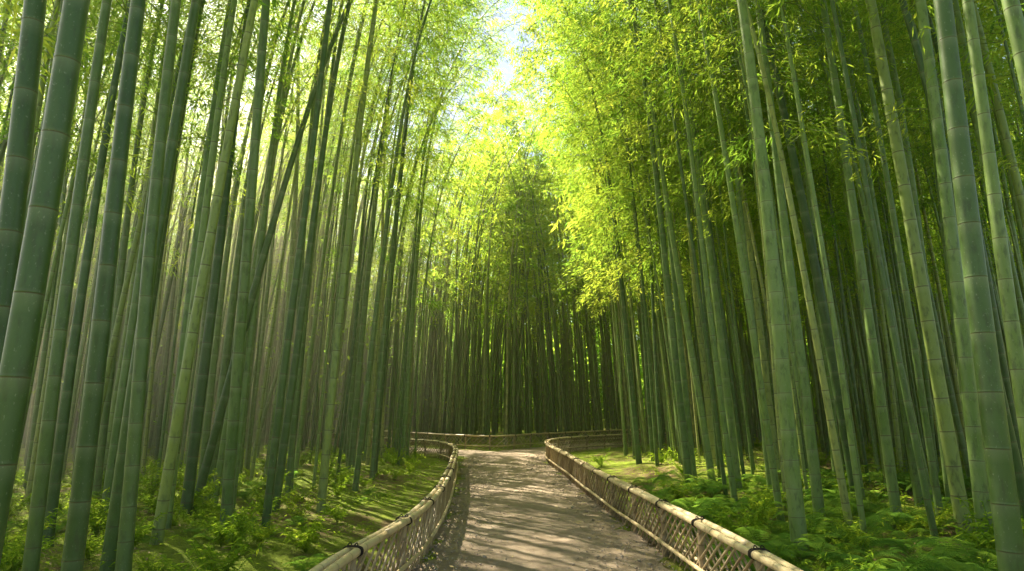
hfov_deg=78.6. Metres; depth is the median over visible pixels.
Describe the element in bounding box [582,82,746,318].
bamboo plant
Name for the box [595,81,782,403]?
bamboo plant
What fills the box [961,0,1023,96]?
bamboo plant
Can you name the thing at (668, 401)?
bamboo plant
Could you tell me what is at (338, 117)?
bamboo plant
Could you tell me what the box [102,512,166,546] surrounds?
shrub
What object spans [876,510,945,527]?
fern
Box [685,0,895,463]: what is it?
bamboo plant
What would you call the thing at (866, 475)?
fern
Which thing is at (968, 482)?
fern
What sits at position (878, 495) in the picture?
fern
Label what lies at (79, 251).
bamboo plant
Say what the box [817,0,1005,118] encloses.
bamboo plant
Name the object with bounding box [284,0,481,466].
bamboo plant
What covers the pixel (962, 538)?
fern
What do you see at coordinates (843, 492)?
bamboo plant
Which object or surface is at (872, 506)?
fern
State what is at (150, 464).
shrub
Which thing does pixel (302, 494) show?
shrub
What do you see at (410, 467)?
shrub
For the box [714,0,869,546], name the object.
bamboo plant
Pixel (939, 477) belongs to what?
fern
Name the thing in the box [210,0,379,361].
bamboo plant
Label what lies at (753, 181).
bamboo plant
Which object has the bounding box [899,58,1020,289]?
bamboo plant
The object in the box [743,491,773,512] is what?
shrub
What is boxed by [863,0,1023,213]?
bamboo plant
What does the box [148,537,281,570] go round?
shrub
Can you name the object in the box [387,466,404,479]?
shrub
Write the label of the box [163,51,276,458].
bamboo plant
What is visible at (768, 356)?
bamboo plant
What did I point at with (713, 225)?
bamboo plant
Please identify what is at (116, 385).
bamboo plant
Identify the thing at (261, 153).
bamboo plant
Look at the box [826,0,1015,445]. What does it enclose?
bamboo plant
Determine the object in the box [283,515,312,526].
fern
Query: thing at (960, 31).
bamboo plant
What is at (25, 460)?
bamboo plant
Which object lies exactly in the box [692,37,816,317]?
bamboo plant
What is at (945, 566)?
fern
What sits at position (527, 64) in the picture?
bamboo plant
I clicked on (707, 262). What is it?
bamboo plant
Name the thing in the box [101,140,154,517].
bamboo plant
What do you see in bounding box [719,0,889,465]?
bamboo plant
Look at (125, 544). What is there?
bamboo plant
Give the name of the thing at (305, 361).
bamboo plant
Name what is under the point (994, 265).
bamboo plant
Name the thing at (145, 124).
bamboo plant
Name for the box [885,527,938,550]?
fern
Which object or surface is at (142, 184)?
bamboo plant
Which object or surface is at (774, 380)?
bamboo plant
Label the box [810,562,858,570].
shrub
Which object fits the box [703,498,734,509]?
fern
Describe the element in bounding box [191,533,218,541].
fern
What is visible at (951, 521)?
fern
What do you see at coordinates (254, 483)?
fern
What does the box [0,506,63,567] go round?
shrub
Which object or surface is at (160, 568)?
shrub
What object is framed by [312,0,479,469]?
bamboo plant
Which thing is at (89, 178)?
bamboo plant
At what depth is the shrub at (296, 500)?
11.05 m
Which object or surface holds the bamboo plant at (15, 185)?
on the ground at (385, 511)
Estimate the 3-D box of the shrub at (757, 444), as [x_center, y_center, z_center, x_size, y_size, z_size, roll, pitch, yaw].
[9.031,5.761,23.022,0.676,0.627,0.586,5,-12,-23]
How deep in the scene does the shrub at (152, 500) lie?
9.52 m
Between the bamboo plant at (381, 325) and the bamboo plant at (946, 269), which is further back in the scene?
the bamboo plant at (381, 325)
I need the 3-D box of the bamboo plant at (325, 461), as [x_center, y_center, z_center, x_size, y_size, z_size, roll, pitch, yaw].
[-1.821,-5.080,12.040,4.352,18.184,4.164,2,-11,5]
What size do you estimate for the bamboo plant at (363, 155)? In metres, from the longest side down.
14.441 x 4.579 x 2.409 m
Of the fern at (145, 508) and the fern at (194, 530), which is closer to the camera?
the fern at (194, 530)
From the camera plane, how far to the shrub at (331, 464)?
14.33 m
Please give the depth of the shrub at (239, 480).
13.01 m
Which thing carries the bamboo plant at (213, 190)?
on the ground at (385, 511)
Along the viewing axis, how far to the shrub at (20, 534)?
6.26 m
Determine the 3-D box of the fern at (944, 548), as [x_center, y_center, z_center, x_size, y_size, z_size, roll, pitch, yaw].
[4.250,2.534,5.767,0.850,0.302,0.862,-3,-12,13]
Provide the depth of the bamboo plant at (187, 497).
9.74 m
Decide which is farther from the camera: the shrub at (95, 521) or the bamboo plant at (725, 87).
the bamboo plant at (725, 87)
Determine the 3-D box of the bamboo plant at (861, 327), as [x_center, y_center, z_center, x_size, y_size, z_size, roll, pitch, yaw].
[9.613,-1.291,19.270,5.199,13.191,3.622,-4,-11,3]
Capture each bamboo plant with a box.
[0,0,46,362]
[0,0,90,562]
[0,0,116,488]
[0,0,140,160]
[0,0,151,180]
[0,0,157,29]
[0,0,181,240]
[0,0,202,468]
[0,0,204,262]
[0,0,313,218]
[0,7,89,175]
[1,0,159,123]
[1,9,121,133]
[3,5,111,190]
[5,4,117,156]
[11,4,118,289]
[19,0,206,547]
[22,0,214,570]
[24,1,190,504]
[24,94,202,465]
[39,52,214,173]
[46,0,279,494]
[46,4,185,316]
[49,8,115,336]
[49,47,157,456]
[55,0,185,232]
[60,0,145,570]
[62,13,161,477]
[68,0,199,438]
[70,0,244,492]
[74,6,208,278]
[77,19,235,255]
[81,1,202,224]
[85,0,286,421]
[85,0,351,269]
[93,0,227,279]
[99,0,200,570]
[99,122,238,255]
[100,43,255,339]
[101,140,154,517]
[102,1,170,487]
[105,1,259,200]
[111,2,254,399]
[115,0,301,570]
[116,0,288,344]
[116,25,238,353]
[129,41,215,370]
[131,1,251,142]
[133,6,251,138]
[140,1,259,478]
[140,1,286,474]
[145,0,353,516]
[145,5,287,404]
[149,0,257,544]
[151,4,222,76]
[154,2,260,461]
[155,2,317,484]
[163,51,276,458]
[165,0,386,528]
[170,0,286,425]
[173,12,279,444]
[179,0,281,469]
[183,2,325,478]
[192,0,407,512]
[192,6,270,413]
[193,25,314,214]
[197,0,355,479]
[204,0,345,500]
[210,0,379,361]
[211,0,310,502]
[211,0,396,510]
[212,89,306,195]
[220,0,269,528]
[220,1,357,440]
[221,0,386,491]
[223,20,380,422]
[223,37,307,252]
[224,69,354,435]
[238,0,319,478]
[239,1,406,474]
[240,0,317,452]
[241,83,369,264]
[244,2,332,468]
[249,0,390,483]
[249,105,354,396]
[250,0,405,461]
[252,72,327,248]
[255,0,358,242]
[255,34,316,210]
[256,69,372,457]
[261,0,332,528]
[262,0,405,492]
[263,0,355,475]
[267,0,443,511]
[267,38,332,199]
[270,79,374,397]
[271,0,407,300]
[281,0,354,181]
[282,1,363,341]
[283,0,342,503]
[284,0,423,486]
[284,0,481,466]
[284,7,360,410]
[289,0,457,397]
[294,0,366,477]
[294,0,405,470]
[294,0,448,485]
[295,3,406,445]
[298,12,428,428]
[301,24,378,423]
[306,0,397,225]
[308,4,434,463]
[309,1,422,463]
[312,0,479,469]
[316,0,421,512]
[320,0,489,465]
[320,0,494,466]
[325,0,474,479]
[331,0,508,464]
[332,56,503,454]
[335,0,487,482]
[336,0,467,461]
[339,0,436,357]
[342,15,438,452]
[343,0,512,460]
[352,0,503,491]
[356,7,537,452]
[358,0,498,473]
[360,0,512,465]
[361,0,486,459]
[362,1,516,454]
[362,40,507,460]
[369,108,481,447]
[384,105,503,459]
[385,12,516,462]
[400,0,523,463]
[406,73,529,459]
[509,55,686,398]
[510,11,729,473]
[514,89,661,455]
[518,0,676,464]
[524,2,653,443]
[525,109,687,458]
[527,0,676,459]
[532,4,735,463]
[539,0,686,466]
[540,6,683,460]
[542,0,668,428]
[545,0,691,240]
[547,0,719,482]
[550,0,715,488]
[550,0,729,497]
[551,78,732,459]
[555,0,703,461]
[557,12,732,462]
[559,0,752,462]
[560,0,717,293]
[562,0,703,479]
[567,0,743,463]
[572,0,737,502]
[575,0,729,356]
[580,27,731,458]
[580,38,761,397]
[580,52,694,364]
[581,0,798,524]
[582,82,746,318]
[583,30,742,450]
[594,0,755,465]
[594,0,825,330]
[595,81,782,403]
[601,0,727,480]
[601,0,742,491]
[602,2,776,469]
[613,0,744,483]
[620,8,804,459]
[624,1,843,482]
[624,3,745,350]
[629,0,749,459]
[632,0,825,525]
[634,1,843,474]
[635,0,833,237]
[636,0,717,413]
[636,0,848,450]
[638,0,833,459]
[639,0,876,496]
[641,0,753,474]
[641,0,932,534]
[642,1,822,464]
[643,4,794,361]
[643,34,760,310]
[650,0,805,494]
[650,2,822,473]
[652,0,808,189]
[660,0,809,511]
[661,0,809,557]
[661,0,829,273]
[663,0,855,497]
[667,66,806,451]
[671,6,773,406]
[675,9,807,267]
[679,81,794,457]
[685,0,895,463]
[689,19,829,450]
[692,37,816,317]
[694,0,888,242]
[705,6,898,297]
[706,1,864,453]
[708,151,782,264]
[710,0,840,482]
[711,0,843,469]
[712,28,901,481]
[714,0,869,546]
[715,6,845,372]
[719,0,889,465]
[720,0,900,482]
[727,64,866,469]
[728,82,842,368]
[729,1,800,199]
[729,79,895,472]
[729,82,915,466]
[730,0,923,506]
[731,158,880,325]
[732,0,885,486]
[734,136,797,297]
[735,0,928,490]
[737,0,865,499]
[745,130,913,408]
[748,0,1023,529]
[751,0,937,506]
[753,3,933,472]
[754,2,916,466]
[754,5,933,446]
[757,0,1023,464]
[764,0,939,468]
[765,0,963,477]
[766,1,920,470]
[772,2,927,474]
[777,94,895,457]
[782,0,945,441]
[788,3,934,389]
[789,0,977,483]
[795,29,926,386]
[796,2,1016,474]
[797,0,1023,469]
[803,0,942,515]
[805,2,952,513]
[806,9,986,217]
[811,6,979,200]
[812,0,966,441]
[812,2,1016,411]
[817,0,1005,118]
[819,0,958,235]
[820,0,901,529]
[823,0,1015,234]
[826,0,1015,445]
[827,1,1012,244]
[829,0,939,471]
[830,0,940,545]
[835,0,1019,209]
[838,0,988,462]
[840,76,992,305]
[842,15,1023,293]
[848,1,1023,213]
[851,1,1023,337]
[852,6,984,242]
[855,0,999,428]
[856,31,1023,276]
[860,0,1023,230]
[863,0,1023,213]
[865,0,972,533]
[869,0,1023,209]
[872,54,972,375]
[874,0,1023,256]
[874,100,947,403]
[885,5,1022,192]
[888,22,1023,362]
[894,65,1023,281]
[897,2,1010,376]
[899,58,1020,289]
[902,2,1023,302]
[903,14,1019,235]
[915,0,994,557]
[916,0,1023,193]
[933,0,1023,570]
[933,5,1023,258]
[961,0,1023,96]
[965,0,1015,94]
[1001,0,1023,105]
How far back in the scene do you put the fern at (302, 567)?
6.62 m
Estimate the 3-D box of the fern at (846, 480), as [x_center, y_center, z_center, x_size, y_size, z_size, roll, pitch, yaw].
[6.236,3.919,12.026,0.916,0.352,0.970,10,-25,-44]
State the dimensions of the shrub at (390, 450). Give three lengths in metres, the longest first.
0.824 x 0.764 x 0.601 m
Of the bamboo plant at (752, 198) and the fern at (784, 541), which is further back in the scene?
the bamboo plant at (752, 198)
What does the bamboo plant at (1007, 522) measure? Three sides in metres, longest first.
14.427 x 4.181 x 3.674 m
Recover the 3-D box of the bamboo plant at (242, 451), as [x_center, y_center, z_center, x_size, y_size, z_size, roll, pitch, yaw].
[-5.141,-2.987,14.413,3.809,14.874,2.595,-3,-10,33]
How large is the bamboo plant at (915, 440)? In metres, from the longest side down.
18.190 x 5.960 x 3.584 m
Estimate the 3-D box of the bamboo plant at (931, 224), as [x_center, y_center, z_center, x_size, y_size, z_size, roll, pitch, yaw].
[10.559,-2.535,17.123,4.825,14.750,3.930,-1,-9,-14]
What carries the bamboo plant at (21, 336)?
on the ground at (385, 511)
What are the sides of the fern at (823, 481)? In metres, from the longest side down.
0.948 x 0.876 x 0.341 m
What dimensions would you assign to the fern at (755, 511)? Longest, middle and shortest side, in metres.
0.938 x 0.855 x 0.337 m
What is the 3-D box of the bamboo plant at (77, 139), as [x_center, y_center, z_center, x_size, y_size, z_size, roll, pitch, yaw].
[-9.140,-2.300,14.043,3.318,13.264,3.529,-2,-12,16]
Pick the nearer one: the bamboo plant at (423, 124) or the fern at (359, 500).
the fern at (359, 500)
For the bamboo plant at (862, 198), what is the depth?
11.12 m
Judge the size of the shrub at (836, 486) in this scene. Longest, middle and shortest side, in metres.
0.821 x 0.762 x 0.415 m
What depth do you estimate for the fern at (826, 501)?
9.98 m
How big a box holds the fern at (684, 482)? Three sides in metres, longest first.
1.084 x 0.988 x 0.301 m
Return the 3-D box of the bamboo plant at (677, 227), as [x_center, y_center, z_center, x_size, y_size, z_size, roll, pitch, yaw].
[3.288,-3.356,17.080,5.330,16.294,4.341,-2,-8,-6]
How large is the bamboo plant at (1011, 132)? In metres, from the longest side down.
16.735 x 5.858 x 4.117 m
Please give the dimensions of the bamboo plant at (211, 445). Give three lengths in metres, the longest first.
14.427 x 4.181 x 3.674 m
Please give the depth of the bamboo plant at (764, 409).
10.05 m
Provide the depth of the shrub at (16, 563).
5.52 m
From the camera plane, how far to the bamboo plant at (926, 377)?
14.01 m
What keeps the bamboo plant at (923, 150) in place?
on the ground at (385, 511)
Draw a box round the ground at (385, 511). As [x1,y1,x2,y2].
[0,350,1023,570]
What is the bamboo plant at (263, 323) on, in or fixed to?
on the ground at (385, 511)
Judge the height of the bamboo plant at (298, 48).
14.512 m
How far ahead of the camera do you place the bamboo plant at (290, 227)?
18.37 m
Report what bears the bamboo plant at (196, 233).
on the ground at (385, 511)
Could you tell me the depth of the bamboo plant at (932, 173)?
14.47 m
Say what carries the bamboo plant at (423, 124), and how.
on the ground at (385, 511)
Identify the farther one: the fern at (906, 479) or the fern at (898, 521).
the fern at (906, 479)
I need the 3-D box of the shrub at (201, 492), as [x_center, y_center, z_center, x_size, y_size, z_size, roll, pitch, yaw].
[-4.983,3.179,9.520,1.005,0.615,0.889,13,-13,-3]
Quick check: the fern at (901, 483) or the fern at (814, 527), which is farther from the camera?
the fern at (901, 483)
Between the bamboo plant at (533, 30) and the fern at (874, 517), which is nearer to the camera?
the fern at (874, 517)
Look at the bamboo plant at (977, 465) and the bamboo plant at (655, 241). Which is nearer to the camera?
the bamboo plant at (977, 465)
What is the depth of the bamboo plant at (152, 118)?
15.56 m
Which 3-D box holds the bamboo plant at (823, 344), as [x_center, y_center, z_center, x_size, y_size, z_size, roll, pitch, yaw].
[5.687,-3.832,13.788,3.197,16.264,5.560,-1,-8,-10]
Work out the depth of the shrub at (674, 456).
17.86 m
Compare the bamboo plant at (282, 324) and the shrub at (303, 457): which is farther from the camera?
the bamboo plant at (282, 324)
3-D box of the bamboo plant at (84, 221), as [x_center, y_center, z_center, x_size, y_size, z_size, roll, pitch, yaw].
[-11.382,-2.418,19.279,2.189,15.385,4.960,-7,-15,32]
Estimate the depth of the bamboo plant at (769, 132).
18.52 m
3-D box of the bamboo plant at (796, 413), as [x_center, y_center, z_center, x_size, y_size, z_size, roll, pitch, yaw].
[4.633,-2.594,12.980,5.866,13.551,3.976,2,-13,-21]
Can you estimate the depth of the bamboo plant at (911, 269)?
18.06 m
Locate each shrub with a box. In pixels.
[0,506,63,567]
[0,529,64,570]
[2,519,66,563]
[8,516,57,534]
[9,493,31,517]
[14,466,25,487]
[58,490,70,512]
[59,529,105,558]
[63,484,109,538]
[90,497,140,528]
[101,470,104,489]
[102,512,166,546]
[133,554,166,570]
[138,458,162,498]
[138,481,183,510]
[146,457,161,471]
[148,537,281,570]
[149,462,163,474]
[151,469,218,512]
[162,467,184,476]
[168,521,266,570]
[171,511,186,526]
[173,500,219,520]
[178,463,221,498]
[179,510,207,528]
[189,501,263,547]
[193,486,221,509]
[193,494,220,511]
[195,489,220,517]
[199,510,249,546]
[210,480,244,498]
[233,501,259,522]
[235,509,281,545]
[238,474,246,483]
[241,469,290,504]
[243,467,261,475]
[245,485,291,517]
[251,449,288,467]
[260,488,298,506]
[271,500,338,551]
[282,498,321,521]
[286,495,302,504]
[293,489,311,501]
[299,447,315,463]
[313,454,344,469]
[313,463,340,483]
[319,496,354,522]
[329,466,353,484]
[329,474,352,497]
[334,449,345,461]
[352,476,373,486]
[378,453,389,464]
[382,448,403,462]
[383,448,404,466]
[385,442,406,460]
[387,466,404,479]
[402,453,424,474]
[406,449,417,461]
[590,453,610,466]
[646,449,671,463]
[654,469,674,484]
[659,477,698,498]
[668,446,694,461]
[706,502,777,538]
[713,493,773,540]
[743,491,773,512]
[745,489,761,506]
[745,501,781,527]
[753,485,785,505]
[754,434,761,448]
[771,545,811,567]
[784,514,843,542]
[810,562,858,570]
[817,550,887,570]
[819,452,830,465]
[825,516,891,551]
[825,532,858,553]
[827,473,864,496]
[863,482,912,507]
[865,442,879,456]
[887,514,923,535]
[890,498,952,531]
[895,460,909,476]
[918,523,947,538]
[930,480,944,496]
[944,496,1023,557]
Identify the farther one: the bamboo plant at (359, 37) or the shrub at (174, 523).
the bamboo plant at (359, 37)
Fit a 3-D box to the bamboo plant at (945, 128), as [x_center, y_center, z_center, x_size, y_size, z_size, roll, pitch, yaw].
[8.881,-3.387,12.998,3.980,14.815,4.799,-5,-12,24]
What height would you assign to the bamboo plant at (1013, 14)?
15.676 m
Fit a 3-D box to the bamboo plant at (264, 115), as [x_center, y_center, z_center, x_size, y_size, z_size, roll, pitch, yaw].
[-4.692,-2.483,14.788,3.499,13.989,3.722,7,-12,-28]
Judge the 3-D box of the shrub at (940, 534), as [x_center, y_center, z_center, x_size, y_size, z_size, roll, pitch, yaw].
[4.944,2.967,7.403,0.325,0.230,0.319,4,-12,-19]
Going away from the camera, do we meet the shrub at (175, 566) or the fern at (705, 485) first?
the shrub at (175, 566)
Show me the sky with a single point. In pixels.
(508, 73)
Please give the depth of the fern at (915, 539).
6.14 m
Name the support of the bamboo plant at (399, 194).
on the ground at (385, 511)
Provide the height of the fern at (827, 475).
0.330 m
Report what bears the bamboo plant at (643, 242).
on the ground at (385, 511)
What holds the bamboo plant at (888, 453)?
on the ground at (385, 511)
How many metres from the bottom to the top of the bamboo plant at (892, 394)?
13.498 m
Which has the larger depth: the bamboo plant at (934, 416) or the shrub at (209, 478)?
the bamboo plant at (934, 416)
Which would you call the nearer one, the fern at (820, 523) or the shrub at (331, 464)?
the fern at (820, 523)
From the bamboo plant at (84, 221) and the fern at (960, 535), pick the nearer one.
the fern at (960, 535)
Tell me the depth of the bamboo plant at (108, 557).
6.40 m
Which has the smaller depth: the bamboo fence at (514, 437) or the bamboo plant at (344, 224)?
the bamboo plant at (344, 224)
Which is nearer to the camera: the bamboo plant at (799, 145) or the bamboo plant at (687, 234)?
the bamboo plant at (799, 145)
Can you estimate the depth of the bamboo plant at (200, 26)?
13.51 m
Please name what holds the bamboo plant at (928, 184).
on the ground at (385, 511)
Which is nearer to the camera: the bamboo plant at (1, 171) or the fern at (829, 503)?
the fern at (829, 503)
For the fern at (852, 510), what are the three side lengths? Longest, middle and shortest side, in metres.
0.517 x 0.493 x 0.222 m
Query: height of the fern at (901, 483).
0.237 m
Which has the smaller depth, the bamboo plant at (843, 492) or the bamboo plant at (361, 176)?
the bamboo plant at (843, 492)
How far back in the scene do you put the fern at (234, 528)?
7.64 m
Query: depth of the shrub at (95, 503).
7.98 m
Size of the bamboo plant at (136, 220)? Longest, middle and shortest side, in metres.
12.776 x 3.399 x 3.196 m
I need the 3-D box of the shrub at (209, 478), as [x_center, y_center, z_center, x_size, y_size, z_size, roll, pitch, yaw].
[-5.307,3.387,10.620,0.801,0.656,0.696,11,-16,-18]
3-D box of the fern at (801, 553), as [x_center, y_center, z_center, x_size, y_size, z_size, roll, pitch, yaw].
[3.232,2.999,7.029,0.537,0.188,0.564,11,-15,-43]
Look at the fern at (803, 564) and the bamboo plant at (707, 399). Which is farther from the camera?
the bamboo plant at (707, 399)
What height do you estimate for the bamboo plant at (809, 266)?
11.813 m
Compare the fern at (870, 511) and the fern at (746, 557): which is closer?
the fern at (746, 557)
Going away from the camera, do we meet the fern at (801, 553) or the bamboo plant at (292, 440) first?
the fern at (801, 553)
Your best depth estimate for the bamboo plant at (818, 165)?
12.35 m
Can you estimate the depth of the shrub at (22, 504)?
9.06 m
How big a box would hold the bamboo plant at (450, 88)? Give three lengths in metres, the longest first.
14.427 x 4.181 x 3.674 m
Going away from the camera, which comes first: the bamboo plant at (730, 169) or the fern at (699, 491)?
the fern at (699, 491)
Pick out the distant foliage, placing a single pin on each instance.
(599, 377)
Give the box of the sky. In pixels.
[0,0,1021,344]
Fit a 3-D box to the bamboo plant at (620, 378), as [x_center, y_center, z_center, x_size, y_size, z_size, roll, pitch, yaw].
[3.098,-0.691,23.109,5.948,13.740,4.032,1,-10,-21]
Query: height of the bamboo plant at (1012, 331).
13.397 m
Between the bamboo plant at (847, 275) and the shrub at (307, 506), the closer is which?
the shrub at (307, 506)
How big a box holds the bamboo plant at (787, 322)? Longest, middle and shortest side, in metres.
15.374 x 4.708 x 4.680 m
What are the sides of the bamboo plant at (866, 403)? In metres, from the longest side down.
12.526 x 4.806 x 2.658 m
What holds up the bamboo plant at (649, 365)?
on the ground at (385, 511)
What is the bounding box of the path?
[308,437,673,570]
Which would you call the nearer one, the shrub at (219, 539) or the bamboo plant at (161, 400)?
the shrub at (219, 539)
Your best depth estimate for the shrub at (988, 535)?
6.35 m
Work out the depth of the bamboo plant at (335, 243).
20.79 m
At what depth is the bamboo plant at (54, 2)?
10.92 m
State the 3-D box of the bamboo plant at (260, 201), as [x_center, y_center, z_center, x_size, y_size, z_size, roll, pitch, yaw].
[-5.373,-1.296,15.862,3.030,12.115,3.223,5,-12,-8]
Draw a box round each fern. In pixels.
[6,521,22,535]
[55,512,67,531]
[92,487,103,496]
[100,526,154,547]
[136,507,155,513]
[183,521,207,533]
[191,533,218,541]
[204,522,262,542]
[233,513,260,525]
[237,488,261,501]
[242,481,265,487]
[279,554,328,568]
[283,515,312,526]
[290,560,320,570]
[342,478,363,486]
[346,497,370,502]
[361,488,376,494]
[631,474,673,491]
[646,481,684,499]
[652,494,678,503]
[664,470,704,486]
[666,483,718,496]
[666,511,717,529]
[670,498,720,511]
[674,497,710,509]
[682,483,709,496]
[687,500,739,517]
[688,505,732,524]
[693,479,729,497]
[695,468,744,489]
[695,544,754,569]
[696,497,758,515]
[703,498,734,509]
[706,546,749,569]
[710,552,767,570]
[715,494,751,512]
[721,475,766,489]
[724,501,786,522]
[725,527,801,557]
[729,485,772,497]
[729,526,780,550]
[742,466,780,489]
[746,494,786,507]
[757,483,782,494]
[761,520,788,533]
[762,526,789,538]
[768,521,836,535]
[770,507,842,526]
[770,517,845,548]
[771,543,810,561]
[779,555,813,570]
[780,489,825,500]
[781,546,820,559]
[791,534,872,567]
[801,471,836,482]
[804,497,856,521]
[804,498,837,511]
[805,486,865,501]
[805,515,839,530]
[811,508,868,539]
[812,536,911,568]
[820,468,846,482]
[821,464,845,474]
[822,479,835,489]
[822,479,848,497]
[824,553,951,570]
[826,521,896,547]
[828,503,895,539]
[829,493,883,504]
[832,498,867,515]
[844,464,883,485]
[848,492,904,513]
[851,508,887,516]
[862,561,951,570]
[864,486,899,504]
[873,530,905,546]
[875,478,910,491]
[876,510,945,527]
[876,554,941,570]
[878,507,925,519]
[878,538,952,563]
[880,511,910,525]
[882,472,910,489]
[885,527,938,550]
[904,469,964,492]
[907,537,992,562]
[912,524,950,533]
[912,539,997,570]
[916,497,972,507]
[917,555,991,570]
[930,537,997,570]
[939,477,971,487]
[944,511,975,528]
[951,534,986,555]
[952,537,993,552]
[959,562,985,570]
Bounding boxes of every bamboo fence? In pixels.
[309,431,458,570]
[345,427,756,449]
[544,428,802,570]
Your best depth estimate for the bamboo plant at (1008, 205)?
14.20 m
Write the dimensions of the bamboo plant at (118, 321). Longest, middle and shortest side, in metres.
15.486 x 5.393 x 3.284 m
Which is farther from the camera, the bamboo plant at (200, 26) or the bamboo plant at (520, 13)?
the bamboo plant at (520, 13)
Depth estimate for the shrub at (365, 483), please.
13.51 m
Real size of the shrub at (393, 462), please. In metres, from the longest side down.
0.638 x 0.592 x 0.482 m
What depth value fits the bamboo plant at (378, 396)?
16.08 m
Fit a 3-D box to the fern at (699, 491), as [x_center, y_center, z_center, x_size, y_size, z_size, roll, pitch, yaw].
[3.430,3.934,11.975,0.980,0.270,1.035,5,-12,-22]
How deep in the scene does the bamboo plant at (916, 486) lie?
11.33 m
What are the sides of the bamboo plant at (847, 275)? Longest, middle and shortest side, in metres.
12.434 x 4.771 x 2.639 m
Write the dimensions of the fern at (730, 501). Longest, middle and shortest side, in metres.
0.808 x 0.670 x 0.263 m
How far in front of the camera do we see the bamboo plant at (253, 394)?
15.44 m
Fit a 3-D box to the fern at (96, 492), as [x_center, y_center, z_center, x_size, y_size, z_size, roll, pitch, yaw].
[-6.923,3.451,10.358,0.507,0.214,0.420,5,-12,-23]
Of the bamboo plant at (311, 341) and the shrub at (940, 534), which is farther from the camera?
the bamboo plant at (311, 341)
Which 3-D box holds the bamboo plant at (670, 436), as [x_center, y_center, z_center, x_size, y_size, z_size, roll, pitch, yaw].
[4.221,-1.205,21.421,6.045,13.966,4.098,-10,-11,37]
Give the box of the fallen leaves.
[12,447,934,570]
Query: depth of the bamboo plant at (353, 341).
14.67 m
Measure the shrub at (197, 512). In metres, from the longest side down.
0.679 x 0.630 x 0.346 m
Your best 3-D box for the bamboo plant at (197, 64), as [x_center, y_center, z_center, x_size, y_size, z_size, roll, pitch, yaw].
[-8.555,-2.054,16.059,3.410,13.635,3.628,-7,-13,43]
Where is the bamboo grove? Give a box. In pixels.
[0,0,1023,460]
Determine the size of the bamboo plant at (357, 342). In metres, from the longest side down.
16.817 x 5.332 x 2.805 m
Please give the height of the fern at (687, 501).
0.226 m
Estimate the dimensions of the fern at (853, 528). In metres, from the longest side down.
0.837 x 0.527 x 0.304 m
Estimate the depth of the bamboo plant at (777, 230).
11.79 m
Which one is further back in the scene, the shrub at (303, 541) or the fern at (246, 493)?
the fern at (246, 493)
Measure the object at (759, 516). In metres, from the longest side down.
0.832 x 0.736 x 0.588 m
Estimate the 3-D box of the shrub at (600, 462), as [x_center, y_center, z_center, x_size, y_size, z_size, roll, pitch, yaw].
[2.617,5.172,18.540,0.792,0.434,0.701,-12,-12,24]
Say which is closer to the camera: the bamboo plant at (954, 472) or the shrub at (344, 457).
the bamboo plant at (954, 472)
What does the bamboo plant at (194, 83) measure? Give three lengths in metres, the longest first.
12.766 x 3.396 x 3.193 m
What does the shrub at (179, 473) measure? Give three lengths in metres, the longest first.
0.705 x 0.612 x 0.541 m
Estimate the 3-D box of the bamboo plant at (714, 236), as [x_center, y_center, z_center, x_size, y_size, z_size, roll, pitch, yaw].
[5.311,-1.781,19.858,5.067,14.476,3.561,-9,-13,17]
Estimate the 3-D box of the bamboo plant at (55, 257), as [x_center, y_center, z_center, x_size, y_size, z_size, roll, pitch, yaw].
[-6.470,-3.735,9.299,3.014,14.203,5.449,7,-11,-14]
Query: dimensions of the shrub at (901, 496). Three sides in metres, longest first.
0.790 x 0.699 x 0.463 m
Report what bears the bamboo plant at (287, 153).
on the ground at (385, 511)
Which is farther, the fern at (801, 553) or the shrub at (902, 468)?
the shrub at (902, 468)
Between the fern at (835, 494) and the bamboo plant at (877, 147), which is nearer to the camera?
the fern at (835, 494)
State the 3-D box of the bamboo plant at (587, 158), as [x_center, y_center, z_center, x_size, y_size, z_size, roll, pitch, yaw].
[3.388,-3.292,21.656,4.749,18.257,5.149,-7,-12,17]
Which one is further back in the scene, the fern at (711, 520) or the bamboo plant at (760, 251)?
the bamboo plant at (760, 251)
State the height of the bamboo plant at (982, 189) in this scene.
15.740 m
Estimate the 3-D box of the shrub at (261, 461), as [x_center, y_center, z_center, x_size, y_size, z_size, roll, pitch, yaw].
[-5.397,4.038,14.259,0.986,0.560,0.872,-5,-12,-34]
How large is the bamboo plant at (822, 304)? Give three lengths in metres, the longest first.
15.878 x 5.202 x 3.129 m
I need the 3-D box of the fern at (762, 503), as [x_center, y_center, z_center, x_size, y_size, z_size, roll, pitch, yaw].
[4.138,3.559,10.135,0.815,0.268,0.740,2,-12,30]
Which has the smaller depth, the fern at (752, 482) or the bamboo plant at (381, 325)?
the fern at (752, 482)
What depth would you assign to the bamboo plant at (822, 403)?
20.13 m
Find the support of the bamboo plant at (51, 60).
on the ground at (385, 511)
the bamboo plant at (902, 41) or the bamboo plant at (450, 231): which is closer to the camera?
the bamboo plant at (902, 41)
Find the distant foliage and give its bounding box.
[22,185,816,447]
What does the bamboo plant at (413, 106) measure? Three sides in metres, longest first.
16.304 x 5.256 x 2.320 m
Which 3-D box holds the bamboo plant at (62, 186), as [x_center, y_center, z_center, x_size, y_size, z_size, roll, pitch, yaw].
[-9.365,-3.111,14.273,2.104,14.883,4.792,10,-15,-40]
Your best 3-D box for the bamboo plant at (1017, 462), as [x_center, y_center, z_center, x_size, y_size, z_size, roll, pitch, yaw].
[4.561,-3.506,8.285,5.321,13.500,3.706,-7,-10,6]
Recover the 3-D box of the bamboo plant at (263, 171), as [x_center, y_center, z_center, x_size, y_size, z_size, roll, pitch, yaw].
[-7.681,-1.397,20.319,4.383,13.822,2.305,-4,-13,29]

